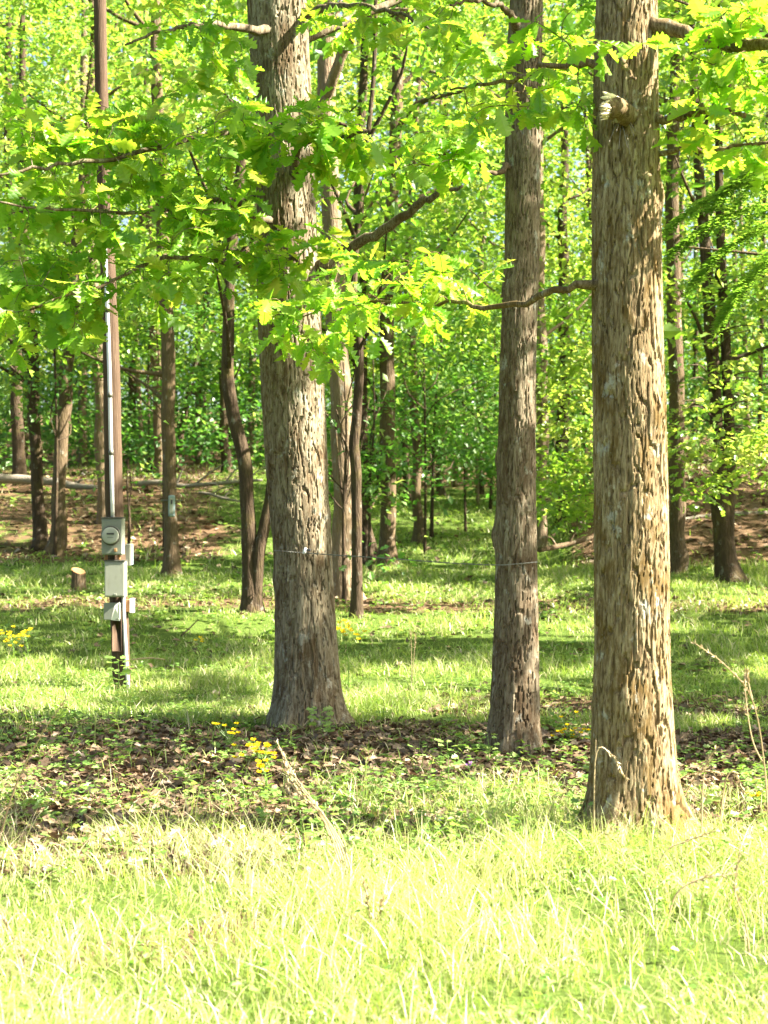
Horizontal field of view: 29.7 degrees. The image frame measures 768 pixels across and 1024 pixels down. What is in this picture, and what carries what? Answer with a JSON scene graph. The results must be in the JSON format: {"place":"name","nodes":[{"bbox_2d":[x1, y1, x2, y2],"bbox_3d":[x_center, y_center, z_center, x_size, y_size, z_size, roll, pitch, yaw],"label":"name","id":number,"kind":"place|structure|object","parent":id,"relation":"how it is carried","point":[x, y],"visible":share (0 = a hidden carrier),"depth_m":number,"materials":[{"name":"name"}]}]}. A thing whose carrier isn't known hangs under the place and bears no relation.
{"place":"outdoors","nodes":[
{"label":"outdoors","id":0,"kind":"place"},
{"bbox_2d":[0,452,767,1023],"bbox_3d":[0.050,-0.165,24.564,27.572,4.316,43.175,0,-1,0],"label":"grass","id":1,"kind":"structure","parent":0,"point":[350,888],"depth_m":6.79,"materials":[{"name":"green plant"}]},
{"bbox_2d":[0,411,767,1023],"bbox_3d":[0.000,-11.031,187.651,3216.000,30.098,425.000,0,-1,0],"label":"ground","id":2,"kind":"structure","parent":0,"point":[702,535],"depth_m":15.47,"materials":[{"name":"green plant"}]},
{"bbox_2d":[0,340,50,473],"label":"understory sapling","id":3,"kind":"object","parent":2,"relation":"on","point":[2,442],"visible":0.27,"depth_m":41.23,"materials":[{"name":"green plant"}]},
{"bbox_2d":[0,695,68,837],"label":"dry grass stalk","id":4,"kind":"object","parent":2,"relation":"on","point":[44,730],"visible":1,"depth_m":7.44,"materials":[{"name":"plant"}]},
{"bbox_2d":[0,474,97,489],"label":"fallen log","id":5,"kind":"object","parent":2,"relation":"on","point":[14,479],"visible":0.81,"depth_m":36.30,"materials":[{"name":"brown wood"}]},
{"bbox_2d":[0,349,126,454],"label":"understory sapling","id":6,"kind":"object","parent":2,"relation":"on","point":[74,390],"visible":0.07,"depth_m":54.66,"materials":[{"name":"green plant"}]},
{"bbox_2d":[0,0,127,468],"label":"forest tree","id":7,"kind":"object","parent":2,"relation":"on","point":[27,455],"visible":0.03,"depth_m":43.91,"materials":[{"name":"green plant"}]},
{"bbox_2d":[0,224,133,450],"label":"understory sapling","id":8,"kind":"object","parent":2,"relation":"on","point":[48,427],"visible":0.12,"depth_m":44.35,"materials":[{"name":"green plant"}]},
{"bbox_2d":[0,0,147,474],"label":"forest tree","id":9,"kind":"object","parent":2,"relation":"on","point":[18,455],"visible":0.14,"depth_m":38.46,"materials":[{"name":"green plant"}]},
{"bbox_2d":[70,567,86,590],"bbox_3d":[-4.909,1.114,23.338,0.335,0.439,0.335,1,-1,-42],"label":"tree stump","id":10,"kind":"object","parent":2,"relation":"on","point":[78,577],"visible":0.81,"depth_m":23.26,"materials":[{"name":"wood"}]},
{"bbox_2d":[0,241,158,555],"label":"understory sapling","id":11,"kind":"object","parent":2,"relation":"on","point":[54,380],"visible":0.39,"depth_m":29.51,"materials":[{"name":"green plant"}]},
{"bbox_2d":[0,0,183,549],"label":"forest tree","id":12,"kind":"object","parent":2,"relation":"on","point":[40,536],"visible":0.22,"depth_m":30.69,"materials":[{"name":"green plant"}]},
{"bbox_2d":[0,0,188,466],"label":"forest tree","id":13,"kind":"object","parent":2,"relation":"on","point":[84,413],"visible":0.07,"depth_m":45.95,"materials":[{"name":"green plant"}]},
{"bbox_2d":[40,290,179,462],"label":"understory sapling","id":14,"kind":"object","parent":2,"relation":"on","point":[92,416],"visible":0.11,"depth_m":48.17,"materials":[{"name":"green plant"}]},
{"bbox_2d":[94,0,130,689],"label":"utility pole","id":15,"kind":"object","parent":2,"relation":"on","point":[113,467],"visible":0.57,"depth_m":15.00,"materials":[{"name":"brown wood"}]},
{"bbox_2d":[104,603,120,620],"bbox_3d":[-2.782,1.017,14.836,0.169,0.194,0.165,0,-1,0],"label":"outlet box","id":16,"kind":"object","parent":15,"relation":"attached to","point":[112,611],"visible":1,"depth_m":14.82,"materials":[{"name":"grey paint"}]},
{"bbox_2d":[101,517,125,559],"bbox_3d":[-2.774,0.277,14.831,0.225,0.449,0.224,0,-1,0],"label":"electric meter","id":17,"kind":"object","parent":15,"relation":"attached to","point":[113,535],"visible":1,"depth_m":14.78,"materials":[{"name":"grey paint"}]},
{"bbox_2d":[104,560,127,596],"bbox_3d":[-2.749,0.680,14.860,0.220,0.376,0.156,0,-1,0],"label":"breaker box","id":18,"kind":"object","parent":15,"relation":"attached to","point":[115,578],"visible":1,"depth_m":14.79,"materials":[{"name":"paint"}]},
{"bbox_2d":[104,655,130,692],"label":"leafy weed","id":19,"kind":"object","parent":2,"relation":"on","point":[127,671],"visible":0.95,"depth_m":14.47,"materials":[{"name":"green plant"}]},
{"bbox_2d":[0,0,240,554],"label":"forest tree","id":20,"kind":"object","parent":2,"relation":"on","point":[63,432],"visible":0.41,"depth_m":30.07,"materials":[{"name":"green plant"}]},
{"bbox_2d":[0,0,242,523],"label":"forest tree","id":21,"kind":"object","parent":2,"relation":"on","point":[99,436],"visible":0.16,"depth_m":32.93,"materials":[{"name":"green plant"}]},
{"bbox_2d":[68,441,185,543],"bbox_3d":[-5.559,-0.305,30.680,2.922,2.446,2.594,0,-1,0],"label":"understory sapling","id":22,"kind":"object","parent":2,"relation":"on","point":[134,458],"visible":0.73,"depth_m":30.49,"materials":[{"name":"green plant"}]},
{"bbox_2d":[26,0,242,467],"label":"forest tree","id":23,"kind":"object","parent":2,"relation":"on","point":[138,390],"visible":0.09,"depth_m":45.01,"materials":[{"name":"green plant"}]},
{"bbox_2d":[34,0,246,463],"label":"forest tree","id":24,"kind":"object","parent":2,"relation":"on","point":[130,381],"visible":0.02,"depth_m":47.98,"materials":[{"name":"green plant"}]},
{"bbox_2d":[26,0,255,476],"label":"forest tree","id":25,"kind":"object","parent":2,"relation":"on","point":[158,454],"visible":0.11,"depth_m":40.44,"materials":[{"name":"green plant"}]},
{"bbox_2d":[52,247,260,549],"bbox_3d":[-4.734,-2.344,30.541,4.451,6.523,3.979,0,-1,0],"label":"understory sapling","id":26,"kind":"object","parent":2,"relation":"on","point":[188,313],"visible":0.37,"depth_m":30.60,"materials":[{"name":"green plant"}]},
{"bbox_2d":[75,238,261,470],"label":"understory sapling","id":27,"kind":"object","parent":2,"relation":"on","point":[184,427],"visible":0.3,"depth_m":42.23,"materials":[{"name":"green plant"}]},
{"bbox_2d":[92,246,256,457],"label":"understory sapling","id":28,"kind":"object","parent":2,"relation":"on","point":[179,400],"visible":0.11,"depth_m":52.09,"materials":[{"name":"green plant"}]},
{"bbox_2d":[0,0,354,576],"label":"forest tree","id":29,"kind":"object","parent":2,"relation":"on","point":[171,561],"visible":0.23,"depth_m":25.54,"materials":[{"name":"green plant"}]},
{"bbox_2d":[109,0,259,463],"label":"forest tree","id":30,"kind":"object","parent":2,"relation":"on","point":[197,460],"visible":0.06,"depth_m":46.98,"materials":[{"name":"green plant"}]},
{"bbox_2d":[135,459,264,487],"bbox_3d":[-4.651,-0.941,35.987,3.342,0.748,0.659,0,-1,10],"label":"fallen branch","id":31,"kind":"object","parent":2,"relation":"on","point":[158,482],"visible":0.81,"depth_m":36.05,"materials":[{"name":"brown wood"}]},
{"bbox_2d":[145,180,263,455],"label":"understory sapling","id":32,"kind":"object","parent":2,"relation":"on","point":[255,370],"visible":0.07,"depth_m":46.31,"materials":[{"name":"green plant"}]},
{"bbox_2d":[132,153,317,472],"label":"forest tree","id":33,"kind":"object","parent":2,"relation":"on","point":[180,436],"visible":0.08,"depth_m":41.97,"materials":[{"name":"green plant"}]},
{"bbox_2d":[0,0,471,729],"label":"oak tree","id":34,"kind":"object","parent":2,"relation":"on","point":[284,142],"visible":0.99,"depth_m":11.20,"materials":[{"name":"green plant"}]},
{"bbox_2d":[143,0,358,463],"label":"forest tree","id":35,"kind":"object","parent":2,"relation":"on","point":[249,438],"visible":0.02,"depth_m":46.95,"materials":[{"name":"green plant"}]},
{"bbox_2d":[130,2,378,472],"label":"forest tree","id":36,"kind":"object","parent":2,"relation":"on","point":[225,430],"visible":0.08,"depth_m":41.90,"materials":[{"name":"green plant"}]},
{"bbox_2d":[232,738,276,798],"bbox_3d":[-0.784,1.580,8.878,0.269,0.416,0.173,0,-1,-19],"label":"yellow wildflower","id":37,"kind":"object","parent":2,"relation":"on","point":[266,745],"visible":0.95,"depth_m":8.87,"materials":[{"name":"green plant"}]},
{"bbox_2d":[179,318,330,452],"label":"understory sapling","id":38,"kind":"object","parent":2,"relation":"on","point":[244,405],"visible":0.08,"depth_m":56.00,"materials":[{"name":"green plant"}]},
{"bbox_2d":[54,0,460,612],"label":"twin stem tree","id":39,"kind":"object","parent":2,"relation":"on","point":[253,546],"visible":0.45,"depth_m":20.14,"materials":[{"name":"green plant"}]},
{"bbox_2d":[285,806,321,873],"bbox_3d":[-0.386,1.555,6.827,0.179,0.344,0.183,0,-1,23],"label":"leafy weed","id":40,"kind":"object","parent":2,"relation":"on","point":[313,840],"visible":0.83,"depth_m":6.83,"materials":[{"name":"green plant"}]},
{"bbox_2d":[273,739,354,879],"bbox_3d":[-0.285,1.454,6.830,0.586,0.726,0.157,-1,-1,42],"label":"dry grass stalk","id":41,"kind":"object","parent":2,"relation":"on","point":[325,820],"visible":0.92,"depth_m":6.86,"materials":[{"name":"plant"}]},
{"bbox_2d":[306,705,334,733],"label":"leafy weed","id":42,"kind":"object","parent":2,"relation":"on","point":[328,713],"visible":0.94,"depth_m":11.53,"materials":[{"name":"green plant"}]},
{"bbox_2d":[307,794,343,867],"bbox_3d":[-0.278,1.543,6.928,0.176,0.367,0.171,0,-1,0],"label":"leafy weed","id":43,"kind":"object","parent":2,"relation":"on","point":[323,809],"visible":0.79,"depth_m":6.93,"materials":[{"name":"green plant"}]},
{"bbox_2d":[124,0,541,599],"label":"forest tree","id":44,"kind":"object","parent":2,"relation":"on","point":[330,68],"visible":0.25,"depth_m":22.16,"materials":[{"name":"green plant"}]},
{"bbox_2d":[251,362,416,603],"bbox_3d":[-0.893,-0.367,21.691,2.769,3.722,4.124,0,-1,0],"label":"understory sapling","id":45,"kind":"object","parent":2,"relation":"on","point":[345,451],"visible":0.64,"depth_m":21.47,"materials":[{"name":"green plant"}]},
{"bbox_2d":[242,0,454,389],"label":"forest tree","id":46,"kind":"object","parent":2,"relation":"on","point":[409,67],"visible":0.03,"depth_m":44.01,"materials":[{"name":"green plant"}]},
{"bbox_2d":[170,0,543,618],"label":"forest tree","id":47,"kind":"object","parent":2,"relation":"on","point":[356,605],"visible":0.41,"depth_m":20.01,"materials":[{"name":"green plant"}]},
{"bbox_2d":[344,877,383,933],"bbox_3d":[-0.082,1.600,5.881,0.167,0.249,0.045,0,-1,0],"label":"dry grass stalk","id":48,"kind":"object","parent":2,"relation":"on","point":[368,898],"visible":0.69,"depth_m":5.88,"materials":[{"name":"plant"}]},
{"bbox_2d":[187,0,541,566],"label":"forest tree","id":49,"kind":"object","parent":2,"relation":"on","point":[361,107],"visible":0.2,"depth_m":27.97,"materials":[{"name":"green plant"}]},
{"bbox_2d":[247,0,498,500],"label":"forest tree","id":50,"kind":"object","parent":2,"relation":"on","point":[406,477],"visible":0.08,"depth_m":44.97,"materials":[{"name":"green plant"}]},
{"bbox_2d":[354,823,391,877],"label":"leafy weed","id":51,"kind":"object","parent":2,"relation":"on","point":[376,829],"visible":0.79,"depth_m":6.73,"materials":[{"name":"green plant"}]},
{"bbox_2d":[259,359,488,572],"bbox_3d":[-0.181,-0.780,26.588,3.774,4.021,3.619,0,-1,25],"label":"understory sapling","id":52,"kind":"object","parent":2,"relation":"on","point":[371,456],"visible":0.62,"depth_m":26.43,"materials":[{"name":"green plant"}]},
{"bbox_2d":[187,0,561,568],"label":"forest tree","id":53,"kind":"object","parent":2,"relation":"on","point":[387,536],"visible":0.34,"depth_m":27.50,"materials":[{"name":"green plant"}]},
{"bbox_2d":[312,1,436,449],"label":"forest tree","id":54,"kind":"object","parent":2,"relation":"on","point":[372,137],"visible":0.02,"depth_m":58.16,"materials":[{"name":"green plant"}]},
{"bbox_2d":[0,457,767,877],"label":"leaf litter","id":55,"kind":"object","parent":2,"relation":"on","point":[160,767],"visible":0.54,"depth_m":10.21,"materials":[{"name":"brown plant"}]},
{"bbox_2d":[0,366,767,507],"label":"undergrowth","id":56,"kind":"object","parent":2,"relation":"on","point":[191,419],"visible":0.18,"depth_m":43.30,"materials":[{"name":"green plant"}]},
{"bbox_2d":[0,0,767,456],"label":"distant foliage","id":57,"kind":"object","parent":2,"relation":"on","point":[372,192],"visible":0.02,"depth_m":72.52,"materials":[{"name":"green plant"}]},
{"bbox_2d":[0,456,767,1023],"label":"ground cover","id":58,"kind":"object","parent":2,"relation":"on","point":[384,808],"visible":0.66,"depth_m":8.85,"materials":[{"name":"green plant"}]},
{"bbox_2d":[322,251,447,486],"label":"understory sapling","id":59,"kind":"object","parent":2,"relation":"on","point":[328,393],"visible":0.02,"depth_m":44.19,"materials":[{"name":"green plant"}]},
{"bbox_2d":[310,1,504,543],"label":"forest tree","id":60,"kind":"object","parent":2,"relation":"on","point":[418,530],"visible":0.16,"depth_m":34.19,"materials":[{"name":"green plant"}]},
{"bbox_2d":[322,0,498,490],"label":"forest tree","id":61,"kind":"object","parent":2,"relation":"on","point":[413,80],"visible":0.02,"depth_m":47.42,"materials":[{"name":"green plant"}]},
{"bbox_2d":[349,3,509,486],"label":"forest tree","id":62,"kind":"object","parent":2,"relation":"on","point":[455,484],"visible":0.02,"depth_m":49.98,"materials":[{"name":"green plant"}]},
{"bbox_2d":[367,328,493,536],"bbox_3d":[1.425,-1.835,35.522,3.676,5.128,3.301,-1,-1,44],"label":"sapling tree","id":63,"kind":"object","parent":2,"relation":"on","point":[431,532],"visible":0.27,"depth_m":35.38,"materials":[{"name":"green plant"}]},
{"bbox_2d":[367,253,498,490],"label":"understory sapling","id":64,"kind":"object","parent":2,"relation":"on","point":[428,447],"visible":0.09,"depth_m":47.84,"materials":[{"name":"green plant"}]},
{"bbox_2d":[352,3,547,495],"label":"forest tree","id":65,"kind":"object","parent":2,"relation":"on","point":[441,491],"visible":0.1,"depth_m":46.91,"materials":[{"name":"green plant"}]},
{"bbox_2d":[365,2,548,481],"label":"forest tree","id":66,"kind":"object","parent":2,"relation":"on","point":[467,478],"visible":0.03,"depth_m":51.94,"materials":[{"name":"green plant"}]},
{"bbox_2d":[366,311,551,553],"bbox_3d":[1.194,-1.643,31.079,4.658,5.328,5.248,0,-1,0],"label":"understory sapling","id":67,"kind":"object","parent":2,"relation":"on","point":[453,419],"visible":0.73,"depth_m":31.01,"materials":[{"name":"green plant"}]},
{"bbox_2d":[374,0,544,757],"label":"oak tree","id":68,"kind":"object","parent":2,"relation":"on","point":[514,714],"visible":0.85,"depth_m":10.58,"materials":[{"name":"brown plant"}]},
{"bbox_2d":[274,548,537,565],"bbox_3d":[0.097,0.343,11.275,2.503,0.115,0.213,-1,-1,40],"label":"fence wire","id":69,"kind":"object","parent":68,"relation":"attached to","point":[305,550],"visible":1,"depth_m":11.34,"materials":[{"name":"metal"}]},
{"bbox_2d":[368,279,558,531],"bbox_3d":[2.031,-2.640,37.181,5.346,6.533,5.058,0,-1,14],"label":"understory sapling","id":70,"kind":"object","parent":2,"relation":"on","point":[450,447],"visible":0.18,"depth_m":36.98,"materials":[{"name":"green plant"}]},
{"bbox_2d":[427,337,499,504],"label":"sapling tree","id":71,"kind":"object","parent":2,"relation":"on","point":[477,487],"visible":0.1,"depth_m":42.96,"materials":[{"name":"green plant"}]},
{"bbox_2d":[380,3,589,494],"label":"forest tree","id":72,"kind":"object","parent":2,"relation":"on","point":[481,490],"visible":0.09,"depth_m":46.98,"materials":[{"name":"green plant"}]},
{"bbox_2d":[396,298,582,514],"bbox_3d":[2.592,-2.173,34.104,4.387,6.085,5.099,0,-1,-21],"label":"understory sapling","id":73,"kind":"object","parent":2,"relation":"on","point":[486,469],"visible":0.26,"depth_m":34.15,"materials":[{"name":"green plant"}]},
{"bbox_2d":[396,291,589,509],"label":"understory sapling","id":74,"kind":"object","parent":2,"relation":"on","point":[494,398],"visible":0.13,"depth_m":41.75,"materials":[{"name":"green plant"}]},
{"bbox_2d":[403,0,590,481],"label":"forest tree","id":75,"kind":"object","parent":2,"relation":"on","point":[504,160],"visible":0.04,"depth_m":51.98,"materials":[{"name":"green plant"}]},
{"bbox_2d":[241,0,767,854],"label":"oak tree","id":76,"kind":"object","parent":2,"relation":"on","point":[631,718],"visible":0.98,"depth_m":7.61,"materials":[{"name":"beige plant"}]},
{"bbox_2d":[427,0,594,418],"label":"forest tree","id":77,"kind":"object","parent":2,"relation":"on","point":[572,155],"visible":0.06,"depth_m":45.54,"materials":[{"name":"green plant"}]},
{"bbox_2d":[437,1,590,406],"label":"forest tree","id":78,"kind":"object","parent":2,"relation":"on","point":[585,178],"visible":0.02,"depth_m":55.25,"materials":[{"name":"green plant"}]},
{"bbox_2d":[466,0,591,476],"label":"forest tree","id":79,"kind":"object","parent":2,"relation":"on","point":[544,159],"visible":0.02,"depth_m":50.08,"materials":[{"name":"green plant"}]},
{"bbox_2d":[373,0,688,547],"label":"forest tree","id":80,"kind":"object","parent":2,"relation":"on","point":[543,405],"visible":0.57,"depth_m":29.49,"materials":[{"name":"green plant"}]},
{"bbox_2d":[537,528,593,552],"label":"fallen branch","id":81,"kind":"object","parent":2,"relation":"on","point":[570,542],"visible":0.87,"depth_m":28.02,"materials":[{"name":"brown wood"}]},
{"bbox_2d":[441,0,698,523],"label":"forest tree","id":82,"kind":"object","parent":2,"relation":"on","point":[561,235],"visible":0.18,"depth_m":35.99,"materials":[{"name":"green plant"}]},
{"bbox_2d":[483,235,668,479],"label":"understory sapling","id":83,"kind":"object","parent":2,"relation":"on","point":[547,301],"visible":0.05,"depth_m":45.52,"materials":[{"name":"green plant"}]},
{"bbox_2d":[468,0,700,394],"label":"forest tree","id":84,"kind":"object","parent":2,"relation":"on","point":[572,145],"visible":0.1,"depth_m":44.03,"materials":[{"name":"green plant"}]},
{"bbox_2d":[490,8,706,471],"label":"forest tree","id":85,"kind":"object","parent":2,"relation":"on","point":[581,186],"visible":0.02,"depth_m":47.97,"materials":[{"name":"green plant"}]},
{"bbox_2d":[449,0,767,573],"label":"forest tree","id":86,"kind":"object","parent":2,"relation":"on","point":[679,558],"visible":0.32,"depth_m":26.27,"materials":[{"name":"green plant"}]},
{"bbox_2d":[593,747,629,840],"bbox_3d":[1.156,1.472,7.385,0.191,0.556,0.056,0,-1,16],"label":"dry grass stalk","id":87,"kind":"object","parent":2,"relation":"on","point":[617,762],"visible":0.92,"depth_m":7.39,"materials":[{"name":"plant"}]},
{"bbox_2d":[466,0,767,340],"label":"side oak tree","id":88,"kind":"object","parent":2,"relation":"on","point":[671,331],"visible":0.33,"depth_m":17.56,"materials":[{"name":"green plant"}]},
{"bbox_2d":[485,0,767,583],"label":"twin stem tree","id":89,"kind":"object","parent":2,"relation":"on","point":[725,448],"visible":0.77,"depth_m":23.98,"materials":[{"name":"green plant"}]},
{"bbox_2d":[545,221,726,441],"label":"understory sapling","id":90,"kind":"object","parent":2,"relation":"on","point":[698,254],"visible":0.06,"depth_m":49.30,"materials":[{"name":"green plant"}]},
{"bbox_2d":[585,2,755,436],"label":"forest tree","id":91,"kind":"object","parent":2,"relation":"on","point":[694,256],"visible":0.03,"depth_m":52.05,"materials":[{"name":"green plant"}]},
{"bbox_2d":[587,0,766,373],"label":"forest tree","id":92,"kind":"object","parent":2,"relation":"on","point":[682,230],"visible":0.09,"depth_m":44.04,"materials":[{"name":"green plant"}]},
{"bbox_2d":[591,262,767,453],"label":"understory sapling","id":93,"kind":"object","parent":2,"relation":"on","point":[687,391],"visible":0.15,"depth_m":42.84,"materials":[{"name":"green plant"}]},
{"bbox_2d":[658,0,767,370],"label":"side oak tree","id":94,"kind":"object","parent":2,"relation":"on","point":[743,260],"visible":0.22,"depth_m":24.92,"materials":[{"name":"green plant"}]},
{"bbox_2d":[680,769,745,819],"bbox_3d":[1.739,1.565,7.799,0.488,0.390,0.117,0,-1,-17],"label":"dry grass stalk","id":95,"kind":"object","parent":2,"relation":"on","point":[718,772],"visible":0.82,"depth_m":7.79,"materials":[{"name":"plant"}]},
{"bbox_2d":[659,3,767,458],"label":"forest tree","id":96,"kind":"object","parent":2,"relation":"on","point":[761,319],"visible":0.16,"depth_m":41.02,"materials":[{"name":"green plant"}]},
{"bbox_2d":[659,0,767,452],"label":"forest tree","id":97,"kind":"object","parent":2,"relation":"on","point":[740,207],"visible":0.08,"depth_m":46.04,"materials":[{"name":"green plant"}]},
{"bbox_2d":[660,1,767,435],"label":"forest tree","id":98,"kind":"object","parent":2,"relation":"on","point":[735,254],"visible":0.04,"depth_m":52.06,"materials":[{"name":"green plant"}]},
{"bbox_2d":[662,167,767,337],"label":"fan leaved tree","id":99,"kind":"object","parent":2,"relation":"on","point":[711,201],"visible":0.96,"depth_m":13.03,"materials":[{"name":"green plant"}]},
{"bbox_2d":[664,274,767,438],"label":"understory sapling","id":100,"kind":"object","parent":2,"relation":"on","point":[756,318],"visible":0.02,"depth_m":52.69,"materials":[{"name":"green plant"}]},
{"bbox_2d":[691,639,767,822],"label":"dry grass stalk","id":101,"kind":"object","parent":2,"relation":"on","point":[746,678],"visible":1,"depth_m":7.36,"materials":[{"name":"plant"}]},
{"bbox_2d":[704,235,767,446],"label":"understory sapling","id":102,"kind":"object","parent":2,"relation":"on","point":[753,381],"visible":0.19,"depth_m":46.78,"materials":[{"name":"green plant"}]},
{"bbox_2d":[733,846,750,954],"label":"dry grass stalk","id":103,"kind":"object","parent":2,"relation":"on","point":[738,899],"visible":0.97,"depth_m":5.68,"materials":[{"name":"plant"}]},
{"bbox_2d":[0,0,767,410],"label":"sky","id":104,"kind":"structure","parent":0,"point":[576,162],"materials":[{"name":"white"}]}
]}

